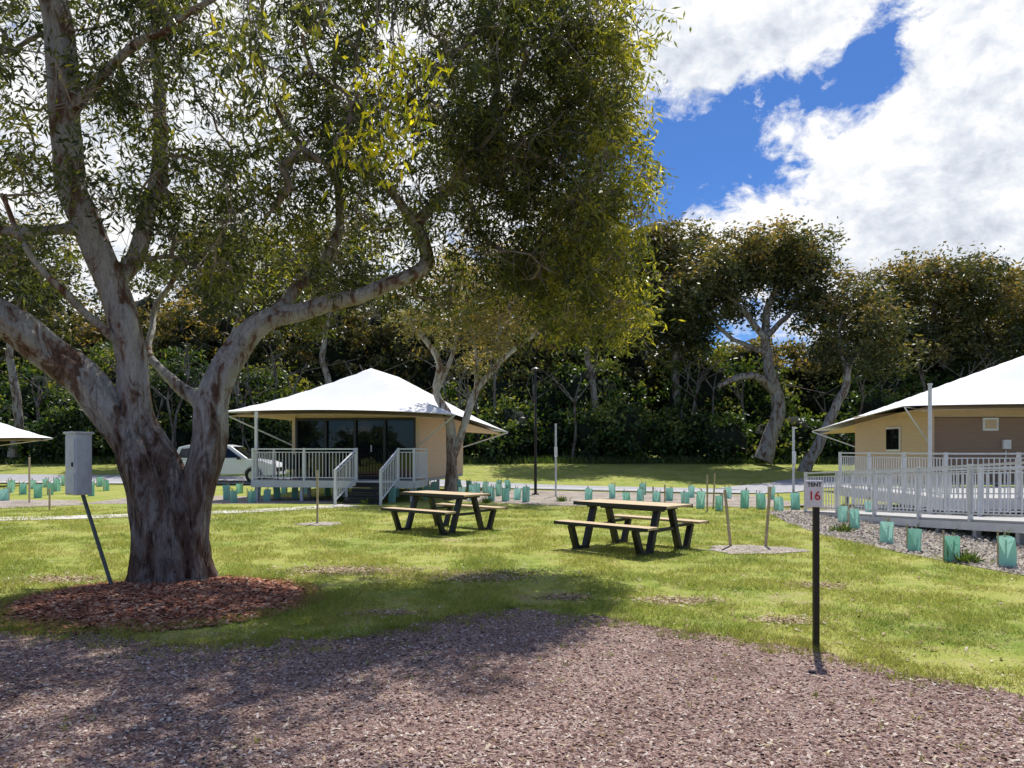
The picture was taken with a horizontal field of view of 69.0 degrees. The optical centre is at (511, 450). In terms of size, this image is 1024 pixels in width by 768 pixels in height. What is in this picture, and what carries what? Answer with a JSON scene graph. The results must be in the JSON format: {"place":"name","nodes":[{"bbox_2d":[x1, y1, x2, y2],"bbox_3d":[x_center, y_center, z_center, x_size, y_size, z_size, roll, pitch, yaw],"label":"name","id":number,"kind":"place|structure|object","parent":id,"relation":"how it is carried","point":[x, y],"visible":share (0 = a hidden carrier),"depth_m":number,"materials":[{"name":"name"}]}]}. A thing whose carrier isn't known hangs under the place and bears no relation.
{"place":"outdoors","nodes":[
{"label":"outdoors","id":0,"kind":"place"},
{"bbox_2d":[0,504,354,520],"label":"concrete path","id":1,"kind":"structure","parent":0,"point":[119,515],"depth_m":19.10,"materials":[{"name":"grey concrete"}]},
{"bbox_2d":[0,453,853,464],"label":"long grass","id":2,"kind":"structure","parent":0,"point":[565,459],"depth_m":43.75,"materials":[{"name":"green plant"}]},
{"bbox_2d":[0,474,909,492],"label":"asphalt road","id":3,"kind":"structure","parent":0,"point":[782,486],"depth_m":34.03,"materials":[{"name":"grey asphalt"}]},
{"bbox_2d":[177,445,286,482],"bbox_3d":[-13.394,0.606,35.263,4.970,1.780,2.125,0,0,3],"label":"parked car","id":4,"kind":"object","parent":3,"relation":"on","point":[236,459],"visible":0.28,"depth_m":34.42,"materials":[{"name":"white paint"}]},
{"bbox_2d":[0,481,740,491],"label":"road kerb","id":5,"kind":"structure","parent":3,"relation":"on","point":[462,485],"depth_m":30.27,"materials":[{"name":"concrete"}]},
{"bbox_2d":[0,604,1023,767],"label":"gravel driveway","id":6,"kind":"structure","parent":0,"point":[507,657],"depth_m":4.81,"materials":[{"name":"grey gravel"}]},
{"bbox_2d":[0,448,1023,695],"bbox_3d":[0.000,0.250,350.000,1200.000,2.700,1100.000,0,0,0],"label":"grass ground","id":7,"kind":"structure","parent":0,"point":[654,474],"depth_m":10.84,"materials":[{"name":"green plant"}]},
{"bbox_2d":[6,480,13,492],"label":"tree guard","id":8,"kind":"object","parent":7,"relation":"on","point":[10,484],"visible":0.9,"depth_m":28.24,"materials":[{"name":"plastic"}]},
{"bbox_2d":[19,481,26,494],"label":"tree guard","id":9,"kind":"object","parent":7,"relation":"on","point":[23,488],"visible":1,"depth_m":27.17,"materials":[{"name":"plastic"}]},
{"bbox_2d":[0,423,52,445],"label":"tent cabin","id":10,"kind":"object","parent":7,"relation":"on","point":[9,433],"visible":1,"depth_m":33.68,"materials":[{"name":"fabric"}]},
{"bbox_2d":[34,481,41,497],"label":"tree guard","id":11,"kind":"object","parent":7,"relation":"on","point":[37,490],"visible":0.99,"depth_m":25.16,"materials":[{"name":"plastic"}]},
{"bbox_2d":[0,500,83,507],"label":"pebble garden bed","id":12,"kind":"object","parent":7,"relation":"on","point":[19,503],"visible":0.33,"depth_m":22.41,"materials":[{"name":"grey gravel"}]},
{"bbox_2d":[0,486,9,500],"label":"tree guard","id":13,"kind":"object","parent":12,"relation":"on","point":[4,494],"visible":1,"depth_m":23.73,"materials":[{"name":"plastic"}]},
{"bbox_2d":[28,457,29,502],"bbox_3d":[-14.780,0.910,22.800,0.038,1.420,0.038,0,0,0],"label":"timber stake","id":14,"kind":"object","parent":12,"relation":"on","point":[28,479],"visible":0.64,"depth_m":22.78,"materials":[{"name":"brown wood"}]},
{"bbox_2d":[48,488,50,509],"bbox_3d":[-12.313,1.314,19.826,0.038,0.611,0.038,0,0,0],"label":"timber stake","id":15,"kind":"object","parent":7,"relation":"on","point":[49,498],"visible":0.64,"depth_m":19.81,"materials":[{"name":"brown wood"}]},
{"bbox_2d":[47,481,53,494],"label":"tree guard","id":16,"kind":"object","parent":7,"relation":"on","point":[49,485],"visible":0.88,"depth_m":26.76,"materials":[{"name":"plastic"}]},
{"bbox_2d":[0,203,101,457],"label":"gum tree","id":17,"kind":"object","parent":7,"relation":"on","point":[16,397],"visible":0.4,"depth_m":43.79,"materials":[{"name":"green plant"}]},
{"bbox_2d":[53,477,60,491],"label":"tree guard","id":18,"kind":"object","parent":7,"relation":"on","point":[56,485],"visible":1,"depth_m":29.16,"materials":[{"name":"plastic"}]},
{"bbox_2d":[63,431,112,583],"bbox_3d":[-4.951,0.693,8.707,0.639,1.831,0.245,0,0,28],"label":"power meter box","id":19,"kind":"object","parent":7,"relation":"on","point":[78,463],"visible":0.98,"depth_m":8.72,"materials":[{"name":"grey metal"}]},
{"bbox_2d":[65,437,74,493],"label":"doors","id":20,"kind":"structure","parent":19,"relation":"in","point":[69,441],"depth_m":8.69,"materials":[{"name":"grey metal"}]},
{"bbox_2d":[96,475,102,486],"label":"tree guard","id":21,"kind":"object","parent":7,"relation":"on","point":[99,482],"visible":1,"depth_m":33.00,"materials":[{"name":"plastic"}]},
{"bbox_2d":[102,479,108,490],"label":"tree guard","id":22,"kind":"object","parent":7,"relation":"on","point":[105,485],"visible":0.98,"depth_m":29.52,"materials":[{"name":"plastic"}]},
{"bbox_2d":[0,574,327,634],"bbox_3d":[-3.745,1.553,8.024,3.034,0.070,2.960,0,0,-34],"label":"bark mulch bed","id":23,"kind":"object","parent":7,"relation":"on","point":[295,600],"visible":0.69,"depth_m":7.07,"materials":[{"name":"brown wood"}]},
{"bbox_2d":[80,496,338,503],"bbox_3d":[-9.200,1.592,24.650,7.600,0.001,4.700,0,0,0],"label":"pebble garden bed","id":24,"kind":"object","parent":7,"relation":"on","point":[240,500],"visible":0.5,"depth_m":23.29,"materials":[{"name":"grey gravel"}]},
{"bbox_2d":[223,482,229,499],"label":"tree guard","id":25,"kind":"object","parent":24,"relation":"on","point":[226,492],"visible":0.82,"depth_m":24.17,"materials":[{"name":"plastic"}]},
{"bbox_2d":[229,487,236,502],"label":"tree guard","id":26,"kind":"object","parent":24,"relation":"on","point":[232,496],"visible":0.99,"depth_m":22.83,"materials":[{"name":"plastic"}]},
{"bbox_2d":[247,488,255,502],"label":"tree guard","id":27,"kind":"object","parent":24,"relation":"on","point":[251,494],"visible":0.98,"depth_m":22.72,"materials":[{"name":"plastic"}]},
{"bbox_2d":[263,486,270,500],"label":"tree guard","id":28,"kind":"object","parent":24,"relation":"on","point":[267,494],"visible":0.92,"depth_m":23.56,"materials":[{"name":"plastic"}]},
{"bbox_2d":[273,487,280,497],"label":"tree guard","id":29,"kind":"object","parent":24,"relation":"on","point":[276,492],"visible":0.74,"depth_m":24.77,"materials":[{"name":"plastic"}]},
{"bbox_2d":[292,487,297,498],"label":"tree guard","id":30,"kind":"object","parent":24,"relation":"on","point":[294,492],"visible":0.63,"depth_m":24.74,"materials":[{"name":"plastic"}]},
{"bbox_2d":[160,211,297,408],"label":"gum tree","id":31,"kind":"object","parent":7,"relation":"on","point":[211,311],"visible":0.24,"depth_m":45.44,"materials":[{"name":"green plant"}]},
{"bbox_2d":[236,482,242,493],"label":"tree guard","id":32,"kind":"object","parent":7,"relation":"on","point":[239,488],"visible":0.98,"depth_m":27.75,"materials":[{"name":"plastic"}]},
{"bbox_2d":[229,197,399,383],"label":"gum tree","id":33,"kind":"object","parent":7,"relation":"on","point":[326,373],"visible":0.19,"depth_m":45.12,"materials":[{"name":"green plant"}]},
{"bbox_2d":[294,522,340,525],"bbox_3d":[-4.162,1.580,16.226,1.082,0.020,0.855,0,0,0],"label":"mulch ring","id":34,"kind":"object","parent":7,"relation":"on","point":[320,523],"visible":0.94,"depth_m":16.08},
{"bbox_2d":[316,470,317,522],"bbox_3d":[-4.220,1.022,16.142,0.038,1.195,0.038,0,0,0],"label":"timber stake","id":35,"kind":"object","parent":34,"relation":"on","point":[316,496],"visible":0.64,"depth_m":16.12,"materials":[{"name":"brown wood"}]},
{"bbox_2d":[324,488,330,495],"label":"tree guard","id":36,"kind":"object","parent":7,"relation":"on","point":[327,491],"visible":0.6,"depth_m":26.10,"materials":[{"name":"plastic"}]},
{"bbox_2d":[0,0,691,582],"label":"gum tree","id":37,"kind":"object","parent":7,"relation":"on","point":[576,46],"visible":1,"depth_m":9.08,"materials":[{"name":"green plant"}]},
{"bbox_2d":[228,368,507,504],"bbox_3d":[-4.860,-0.660,27.613,7.833,4.580,11.202,0,0,9],"label":"tent cabin","id":38,"kind":"object","parent":7,"relation":"on","point":[371,430],"visible":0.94,"depth_m":24.70,"materials":[{"name":"fabric"}]},
{"bbox_2d":[299,420,412,475],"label":"glass doors","id":39,"kind":"structure","parent":38,"relation":"in","point":[311,433],"depth_m":24.84,"materials":[{"name":"black glass"}]},
{"bbox_2d":[388,485,396,502],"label":"tree guard","id":40,"kind":"object","parent":7,"relation":"on","point":[392,496],"visible":0.86,"depth_m":22.88,"materials":[{"name":"plastic"}]},
{"bbox_2d":[430,480,436,490],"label":"tree guard","id":41,"kind":"object","parent":7,"relation":"on","point":[433,486],"visible":0.73,"depth_m":26.86,"materials":[{"name":"plastic"}]},
{"bbox_2d":[381,490,506,534],"bbox_3d":[-1.360,1.222,15.000,1.800,0.755,1.790,0,0,40],"label":"picnic table","id":42,"kind":"object","parent":7,"relation":"on","point":[431,495],"visible":0.99,"depth_m":14.81,"materials":[{"name":"brown wood"}]},
{"bbox_2d":[0,338,989,464],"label":"background bushes","id":43,"kind":"object","parent":7,"relation":"on","point":[628,423],"visible":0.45,"depth_m":45.83,"materials":[{"name":"green plant"}]},
{"bbox_2d":[377,218,629,499],"bbox_3d":[-0.377,-3.061,24.711,8.250,9.542,4.879,0,0,0],"label":"young gum tree","id":44,"kind":"object","parent":7,"relation":"on","point":[454,442],"visible":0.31,"depth_m":24.16,"materials":[{"name":"green plant"}]},
{"bbox_2d":[0,339,1006,458],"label":"background tree trunks","id":45,"kind":"object","parent":7,"relation":"on","point":[38,402],"visible":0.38,"depth_m":45.13,"materials":[{"name":"green plant"}]},
{"bbox_2d":[0,257,1023,457],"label":"background trees","id":46,"kind":"object","parent":7,"relation":"on","point":[370,344],"visible":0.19,"depth_m":51.32,"materials":[{"name":"green plant"}]},
{"bbox_2d":[0,527,1023,761],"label":"grass tufts","id":47,"kind":"object","parent":7,"relation":"on","point":[269,641],"visible":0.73,"depth_m":6.48,"materials":[{"name":"green plant"}]},
{"bbox_2d":[3,511,1023,685],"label":"fallen leaves","id":48,"kind":"object","parent":7,"relation":"on","point":[471,577],"visible":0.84,"depth_m":8.86,"materials":[{"name":"brown plant"}]},
{"bbox_2d":[532,209,668,409],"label":"gum tree","id":49,"kind":"object","parent":7,"relation":"on","point":[588,375],"visible":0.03,"depth_m":45.84,"materials":[{"name":"green plant"}]},
{"bbox_2d":[442,489,803,507],"bbox_3d":[3.545,1.592,24.748,12.523,0.001,7.462,0,0,23],"label":"pebble garden bed","id":50,"kind":"object","parent":7,"relation":"on","point":[545,498],"visible":0.3,"depth_m":24.75,"materials":[{"name":"grey gravel"}]},
{"bbox_2d":[469,482,476,499],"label":"tree guard","id":51,"kind":"object","parent":50,"relation":"on","point":[472,487],"visible":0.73,"depth_m":23.98,"materials":[{"name":"plastic"}]},
{"bbox_2d":[482,479,488,492],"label":"tree guard","id":52,"kind":"object","parent":50,"relation":"on","point":[484,486],"visible":0.81,"depth_m":27.47,"materials":[{"name":"plastic"}]},
{"bbox_2d":[479,496,495,502],"bbox_3d":[-0.812,1.507,22.770,0.536,0.290,0.577,0,0,36],"label":"native grass plant","id":53,"kind":"object","parent":50,"relation":"on","point":[486,500],"visible":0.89,"depth_m":22.74,"materials":[{"name":"green plant"}]},
{"bbox_2d":[487,483,494,500],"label":"tree guard","id":54,"kind":"object","parent":50,"relation":"on","point":[490,489],"visible":0.89,"depth_m":23.33,"materials":[{"name":"plastic"}]},
{"bbox_2d":[495,481,501,495],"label":"tree guard","id":55,"kind":"object","parent":50,"relation":"on","point":[498,486],"visible":0.92,"depth_m":26.17,"materials":[{"name":"plastic"}]},
{"bbox_2d":[502,488,509,500],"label":"tree guard","id":56,"kind":"object","parent":50,"relation":"on","point":[505,494],"visible":0.93,"depth_m":23.47,"materials":[{"name":"plastic"}]},
{"bbox_2d":[504,480,510,490],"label":"tree guard","id":57,"kind":"object","parent":50,"relation":"on","point":[507,484],"visible":0.8,"depth_m":29.37,"materials":[{"name":"plastic"}]},
{"bbox_2d":[514,486,520,499],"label":"tree guard","id":58,"kind":"object","parent":50,"relation":"on","point":[517,493],"visible":0.95,"depth_m":24.07,"materials":[{"name":"plastic"}]},
{"bbox_2d":[522,484,529,501],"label":"tree guard","id":59,"kind":"object","parent":50,"relation":"on","point":[526,493],"visible":0.94,"depth_m":23.10,"materials":[{"name":"plastic"}]},
{"bbox_2d":[531,367,539,494],"bbox_3d":[0.853,-0.710,27.000,0.320,4.620,0.320,0,0,0],"label":"lamp post","id":60,"kind":"object","parent":50,"relation":"on","point":[535,369],"visible":1,"depth_m":26.96,"materials":[{"name":"black metal"}]},
{"bbox_2d":[554,424,556,495],"bbox_3d":[1.528,0.329,25.995,0.110,2.542,0.100,0,0,0],"label":"service pole","id":61,"kind":"object","parent":50,"relation":"on","point":[555,451],"visible":0.94,"depth_m":25.97,"materials":[{"name":"metal"}]},
{"bbox_2d":[555,495,570,501],"bbox_3d":[1.562,1.508,23.384,0.546,0.273,0.549,0,0,-24],"label":"native grass plant","id":62,"kind":"object","parent":50,"relation":"on","point":[562,499],"visible":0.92,"depth_m":23.34,"materials":[{"name":"green plant"}]},
{"bbox_2d":[585,486,592,499],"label":"tree guard","id":63,"kind":"object","parent":50,"relation":"on","point":[588,493],"visible":0.85,"depth_m":22.50,"materials":[{"name":"plastic"}]},
{"bbox_2d":[608,481,615,497],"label":"tree guard","id":64,"kind":"object","parent":50,"relation":"on","point":[611,490],"visible":0.91,"depth_m":24.95,"materials":[{"name":"plastic"}]},
{"bbox_2d":[622,489,629,499],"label":"tree guard","id":65,"kind":"object","parent":50,"relation":"on","point":[626,495],"visible":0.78,"depth_m":21.47,"materials":[{"name":"plastic"}]},
{"bbox_2d":[637,487,644,500],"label":"tree guard","id":66,"kind":"object","parent":50,"relation":"on","point":[640,494],"visible":0.85,"depth_m":22.21,"materials":[{"name":"plastic"}]},
{"bbox_2d":[639,480,645,494],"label":"tree guard","id":67,"kind":"object","parent":50,"relation":"on","point":[642,484],"visible":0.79,"depth_m":26.89,"materials":[{"name":"plastic"}]},
{"bbox_2d":[652,488,660,501],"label":"tree guard","id":68,"kind":"object","parent":50,"relation":"on","point":[656,496],"visible":0.85,"depth_m":21.95,"materials":[{"name":"plastic"}]},
{"bbox_2d":[666,486,672,500],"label":"tree guard","id":69,"kind":"object","parent":50,"relation":"on","point":[669,494],"visible":0.98,"depth_m":23.69,"materials":[{"name":"plastic"}]},
{"bbox_2d":[681,490,688,503],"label":"tree guard","id":70,"kind":"object","parent":50,"relation":"on","point":[684,496],"visible":0.85,"depth_m":21.77,"materials":[{"name":"plastic"}]},
{"bbox_2d":[688,483,694,496],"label":"tree guard","id":71,"kind":"object","parent":50,"relation":"on","point":[691,489],"visible":0.91,"depth_m":25.34,"materials":[{"name":"plastic"}]},
{"bbox_2d":[724,485,731,497],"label":"tree guard","id":72,"kind":"object","parent":50,"relation":"on","point":[728,489],"visible":0.87,"depth_m":24.87,"materials":[{"name":"plastic"}]},
{"bbox_2d":[792,427,795,491],"bbox_3d":[8.129,0.455,21.495,0.110,2.290,0.100,0,0,0],"label":"service pole","id":73,"kind":"object","parent":50,"relation":"on","point":[793,458],"visible":0.86,"depth_m":21.47,"materials":[{"name":"metal"}]},
{"bbox_2d":[554,499,708,556],"bbox_3d":[1.950,1.222,12.150,1.800,0.755,1.790,0,0,44],"label":"picnic table","id":74,"kind":"object","parent":7,"relation":"on","point":[626,527],"visible":0.98,"depth_m":11.98,"materials":[{"name":"brown wood"}]},
{"bbox_2d":[596,207,736,456],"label":"gum tree","id":75,"kind":"object","parent":7,"relation":"on","point":[672,239],"visible":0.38,"depth_m":45.75,"materials":[{"name":"green plant"}]},
{"bbox_2d":[696,487,705,507],"bbox_3d":[5.239,1.300,20.733,0.247,0.601,0.238,0,0,0],"label":"tree guard","id":76,"kind":"object","parent":7,"relation":"on","point":[700,499],"visible":0.99,"depth_m":20.65,"materials":[{"name":"plastic"}]},
{"bbox_2d":[706,475,707,510],"bbox_3d":[5.144,1.128,19.613,0.038,0.983,0.038,0,0,0],"label":"timber stake","id":77,"kind":"object","parent":7,"relation":"on","point":[706,492],"visible":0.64,"depth_m":19.61,"materials":[{"name":"brown wood"}]},
{"bbox_2d":[712,473,715,507],"bbox_3d":[5.625,1.128,20.727,0.088,0.986,0.038,0,0,0],"label":"timber stake","id":78,"kind":"object","parent":7,"relation":"on","point":[714,489],"visible":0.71,"depth_m":20.71,"materials":[{"name":"brown wood"}]},
{"bbox_2d":[715,493,723,510],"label":"tree guard","id":79,"kind":"object","parent":7,"relation":"on","point":[719,502],"visible":0.96,"depth_m":19.72,"materials":[{"name":"plastic"}]},
{"bbox_2d":[740,487,748,507],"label":"tree guard","id":80,"kind":"object","parent":7,"relation":"on","point":[744,499],"visible":0.98,"depth_m":20.74,"materials":[{"name":"plastic"}]},
{"bbox_2d":[709,545,809,553],"bbox_3d":[3.929,1.580,12.020,1.621,0.020,1.174,0,0,0],"label":"mulch ring","id":81,"kind":"object","parent":7,"relation":"on","point":[742,549],"visible":0.99,"depth_m":11.87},
{"bbox_2d":[723,490,731,545],"bbox_3d":[3.572,1.134,12.324,0.138,0.975,0.038,0,0,0],"label":"timber stake","id":82,"kind":"object","parent":81,"relation":"on","point":[727,518],"visible":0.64,"depth_m":12.30,"materials":[{"name":"brown wood"}]},
{"bbox_2d":[764,486,771,545],"bbox_3d":[4.235,1.107,12.324,0.118,1.028,0.038,0,0,0],"label":"timber stake","id":83,"kind":"object","parent":81,"relation":"on","point":[767,516],"visible":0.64,"depth_m":12.30,"materials":[{"name":"brown wood"}]},
{"bbox_2d":[756,490,765,508],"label":"tree guard","id":84,"kind":"object","parent":7,"relation":"on","point":[760,500],"visible":0.88,"depth_m":20.29,"materials":[{"name":"plastic"}]},
{"bbox_2d":[651,209,872,463],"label":"gum tree","id":85,"kind":"object","parent":7,"relation":"on","point":[728,275],"visible":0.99,"depth_m":42.42,"materials":[{"name":"green plant"}]},
{"bbox_2d":[806,480,822,649],"bbox_3d":[2.422,0.919,5.991,0.135,1.362,0.062,0,0,0],"label":"campsite sign","id":86,"kind":"object","parent":7,"relation":"on","point":[814,494],"visible":0.98,"depth_m":5.98,"materials":[{"name":"black metal"}]},
{"bbox_2d":[785,267,940,471],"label":"gum tree","id":87,"kind":"object","parent":7,"relation":"on","point":[868,324],"visible":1,"depth_m":40.16,"materials":[{"name":"green plant"}]},
{"bbox_2d":[770,504,1023,574],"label":"pebble garden bed","id":88,"kind":"object","parent":7,"relation":"on","point":[1020,561],"visible":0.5,"depth_m":13.96,"materials":[{"name":"grey gravel"}]},
{"bbox_2d":[773,493,783,510],"bbox_3d":[7.086,1.356,19.712,0.271,0.488,0.228,0,0,0],"label":"tree guard","id":89,"kind":"object","parent":88,"relation":"on","point":[778,503],"visible":0.91,"depth_m":19.72,"materials":[{"name":"plastic"}]},
{"bbox_2d":[790,490,799,508],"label":"tree guard","id":90,"kind":"object","parent":88,"relation":"on","point":[795,500],"visible":0.95,"depth_m":20.17,"materials":[{"name":"plastic"}]},
{"bbox_2d":[838,503,847,522],"bbox_3d":[7.386,1.357,16.580,0.213,0.487,0.208,0,0,0],"label":"tree guard","id":91,"kind":"object","parent":88,"relation":"on","point":[842,512],"visible":0.85,"depth_m":16.55,"materials":[{"name":"plastic"}]},
{"bbox_2d":[829,520,856,531],"bbox_3d":[6.477,1.490,14.578,0.584,0.308,0.535,0,0,19],"label":"native grass plant","id":92,"kind":"object","parent":88,"relation":"on","point":[845,528],"visible":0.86,"depth_m":14.54,"materials":[{"name":"green plant"}]},
{"bbox_2d":[848,504,859,528],"bbox_3d":[6.995,1.339,15.184,0.223,0.522,0.200,0,0,0],"label":"tree guard","id":93,"kind":"object","parent":88,"relation":"on","point":[853,517],"visible":0.85,"depth_m":15.16,"materials":[{"name":"plastic"}]},
{"bbox_2d":[880,517,893,543],"bbox_3d":[6.457,1.362,12.841,0.210,0.478,0.215,0,0,0],"label":"tree guard","id":94,"kind":"object","parent":88,"relation":"on","point":[886,531],"visible":0.91,"depth_m":12.80,"materials":[{"name":"plastic"}]},
{"bbox_2d":[906,523,921,551],"bbox_3d":[6.392,1.357,11.748,0.237,0.487,0.199,0,0,0],"label":"tree guard","id":95,"kind":"object","parent":88,"relation":"on","point":[913,539],"visible":0.92,"depth_m":11.75,"materials":[{"name":"plastic"}]},
{"bbox_2d":[943,529,959,561],"bbox_3d":[6.335,1.348,10.716,0.216,0.505,0.202,0,0,0],"label":"tree guard","id":96,"kind":"object","parent":88,"relation":"on","point":[952,542],"visible":0.94,"depth_m":10.69,"materials":[{"name":"plastic"}]},
{"bbox_2d":[933,546,996,563],"bbox_3d":[6.407,1.493,10.583,0.732,0.297,0.696,0,0,0],"label":"native grass plant","id":97,"kind":"object","parent":88,"relation":"on","point":[966,558],"visible":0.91,"depth_m":10.54,"materials":[{"name":"green plant"}]},
{"bbox_2d":[996,528,1016,566],"bbox_3d":[6.774,1.328,10.249,0.220,0.543,0.208,0,0,0],"label":"tree guard","id":98,"kind":"object","parent":88,"relation":"on","point":[1006,551],"visible":0.96,"depth_m":10.20,"materials":[{"name":"plastic"}]},
{"bbox_2d":[804,452,1023,544],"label":"access ramp","id":99,"kind":"structure","parent":7,"relation":"on","point":[969,498],"depth_m":16.25,"materials":[{"name":"metal"}]},
{"bbox_2d":[927,383,932,466],"bbox_3d":[10.667,-0.308,19.000,0.120,2.817,0.120,0,0,0],"label":"service pole","id":100,"kind":"object","parent":99,"relation":"on","point":[929,418],"visible":0.83,"depth_m":18.96,"materials":[{"name":"metal"}]},
{"bbox_2d":[812,356,1023,485],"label":"tent cabin","id":101,"kind":"object","parent":7,"relation":"on","point":[981,411],"visible":0.88,"depth_m":24.00,"materials":[{"name":"fabric"}]},
{"bbox_2d":[886,410,1010,474],"bbox_3d":[15.335,-0.200,25.333,3.830,2.300,2.885,0,0,0],"label":"window and vents","id":102,"kind":"structure","parent":101,"relation":"in","point":[893,434],"depth_m":23.96,"materials":[{"name":"white paint"}]},
{"bbox_2d":[845,241,1023,376],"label":"gum tree","id":103,"kind":"object","parent":7,"relation":"on","point":[962,285],"visible":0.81,"depth_m":46.44,"materials":[{"name":"green plant"}]},
{"bbox_2d":[977,262,1023,362],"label":"gum tree","id":104,"kind":"object","parent":7,"relation":"on","point":[1012,323],"visible":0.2,"depth_m":48.88,"materials":[{"name":"green plant"}]},
{"bbox_2d":[0,0,1023,366],"label":"sky","id":105,"kind":"structure","parent":0,"point":[900,121],"materials":[{"name":"white"}]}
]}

